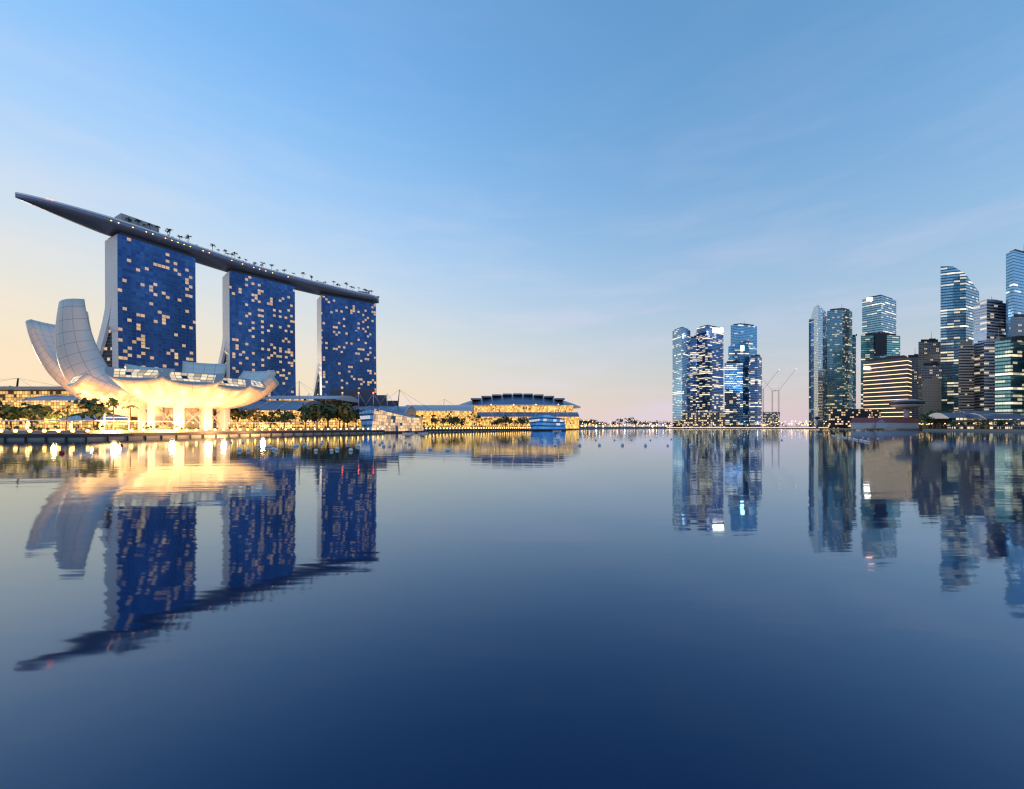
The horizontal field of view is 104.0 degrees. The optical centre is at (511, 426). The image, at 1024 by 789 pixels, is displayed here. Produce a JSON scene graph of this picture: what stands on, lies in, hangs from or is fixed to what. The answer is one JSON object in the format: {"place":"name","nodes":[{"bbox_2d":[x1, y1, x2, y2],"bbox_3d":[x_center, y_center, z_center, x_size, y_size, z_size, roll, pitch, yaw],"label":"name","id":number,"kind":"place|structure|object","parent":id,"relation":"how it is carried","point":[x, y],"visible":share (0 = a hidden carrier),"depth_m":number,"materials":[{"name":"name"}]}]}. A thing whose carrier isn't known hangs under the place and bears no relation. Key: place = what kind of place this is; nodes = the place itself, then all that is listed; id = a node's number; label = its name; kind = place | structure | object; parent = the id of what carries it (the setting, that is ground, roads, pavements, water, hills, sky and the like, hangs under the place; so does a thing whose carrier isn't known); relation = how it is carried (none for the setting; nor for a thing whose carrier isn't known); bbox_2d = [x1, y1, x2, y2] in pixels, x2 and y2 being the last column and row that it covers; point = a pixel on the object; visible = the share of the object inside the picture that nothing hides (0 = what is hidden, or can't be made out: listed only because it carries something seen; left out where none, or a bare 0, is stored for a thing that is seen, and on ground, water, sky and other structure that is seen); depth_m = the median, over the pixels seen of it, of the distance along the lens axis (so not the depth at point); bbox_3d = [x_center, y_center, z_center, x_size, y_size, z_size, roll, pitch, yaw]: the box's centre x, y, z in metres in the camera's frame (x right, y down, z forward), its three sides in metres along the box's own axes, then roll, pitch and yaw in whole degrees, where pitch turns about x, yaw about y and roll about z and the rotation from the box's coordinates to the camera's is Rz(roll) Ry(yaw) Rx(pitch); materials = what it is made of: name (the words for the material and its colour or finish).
{"place":"outdoors","nodes":[
{"label":"outdoors","id":0,"kind":"place"},
{"bbox_2d":[96,232,195,371],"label":"hotel tower","id":1,"kind":"structure","parent":0,"point":[149,318],"depth_m":404.00,"materials":[{"name":"blue glass"}]},
{"bbox_2d":[15,192,378,303],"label":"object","id":2,"kind":"structure","parent":0,"point":[101,223],"depth_m":421.54,"materials":[{"name":"white metal"}]},
{"bbox_2d":[218,269,295,400],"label":"hotel tower","id":3,"kind":"structure","parent":0,"point":[258,314],"depth_m":499.19,"materials":[{"name":"blue glass"}]},
{"bbox_2d":[0,420,578,439],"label":"promenade pavement","id":4,"kind":"structure","parent":0,"point":[45,434],"depth_m":167.70,"materials":[{"name":"grey concrete"}]},
{"bbox_2d":[25,298,278,416],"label":"lotus-shaped museum","id":5,"kind":"structure","parent":4,"relation":"on","point":[69,356],"depth_m":175.08,"materials":[{"name":"white metal"}]},
{"bbox_2d":[103,403,229,429],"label":"museum base","id":6,"kind":"object","parent":4,"relation":"on","point":[205,418],"visible":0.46,"depth_m":186.56,"materials":[{"name":"glass"}]},
{"bbox_2d":[0,217,530,429],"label":"trees","id":7,"kind":"object","parent":4,"relation":"on","point":[346,413],"visible":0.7,"depth_m":227.85,"materials":[{"name":"green plant"}]},
{"bbox_2d":[359,409,565,432],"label":"glass pavilions","id":8,"kind":"object","parent":4,"relation":"on","point":[388,421],"visible":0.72,"depth_m":285.40,"materials":[{"name":"blue glass"}]},
{"bbox_2d":[312,293,376,395],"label":"hotel tower","id":9,"kind":"structure","parent":0,"point":[346,342],"depth_m":581.04,"materials":[{"name":"blue glass"}]},
{"bbox_2d":[0,429,1023,788],"bbox_3d":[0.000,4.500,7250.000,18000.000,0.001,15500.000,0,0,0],"label":"water","id":10,"kind":"structure","parent":0,"point":[532,609],"depth_m":9.73,"materials":[{"name":"blue liquid"}]},
{"bbox_2d":[59,433,985,453],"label":"marker buoys","id":11,"kind":"object","parent":10,"relation":"on","point":[337,447],"visible":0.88,"depth_m":92.74,"materials":[{"name":"white"}]},
{"bbox_2d":[402,427,821,433],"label":"moored boats","id":12,"kind":"object","parent":10,"relation":"on","point":[424,432],"visible":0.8,"depth_m":236.28,"materials":[{"name":"white"}]},
{"bbox_2d":[0,427,1023,439],"bbox_3d":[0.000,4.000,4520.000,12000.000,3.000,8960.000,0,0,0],"label":"ground","id":13,"kind":"structure","parent":0,"point":[169,436],"depth_m":333.39,"materials":[{"name":"grey concrete"}]},
{"bbox_2d":[0,378,422,428],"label":"shoppes","id":14,"kind":"structure","parent":13,"relation":"on","point":[55,397],"depth_m":271.19,"materials":[{"name":"yellow glass"}]},
{"bbox_2d":[406,393,580,427],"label":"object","id":15,"kind":"structure","parent":13,"relation":"on","point":[514,406],"depth_m":527.46,"materials":[{"name":"yellow glass"}]},
{"bbox_2d":[498,409,1020,428],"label":"shore trees","id":16,"kind":"object","parent":13,"relation":"on","point":[925,417],"visible":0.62,"depth_m":465.02,"materials":[{"name":"green plant"}]},
{"bbox_2d":[512,370,1023,428],"bbox_3d":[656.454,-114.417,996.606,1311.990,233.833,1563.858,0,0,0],"label":"shore lamps","id":17,"kind":"object","parent":13,"relation":"on","point":[968,417],"visible":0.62,"depth_m":428.00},
{"bbox_2d":[814,399,924,427],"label":"pier building","id":18,"kind":"structure","parent":13,"relation":"on","point":[906,421],"depth_m":524.12,"materials":[{"name":"grey"}]},
{"bbox_2d":[809,295,941,427],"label":"skyscrapers","id":19,"kind":"structure","parent":13,"relation":"on","point":[889,373],"depth_m":725.71,"materials":[{"name":"blue glass"}]},
{"bbox_2d":[941,249,1023,427],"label":"skyscrapers","id":20,"kind":"structure","parent":13,"relation":"on","point":[982,353],"depth_m":545.00,"materials":[{"name":"blue glass"}]},
{"bbox_2d":[673,323,761,426],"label":"skyscrapers","id":21,"kind":"structure","parent":0,"point":[698,378],"depth_m":942.94,"materials":[{"name":"blue glass"}]}
]}

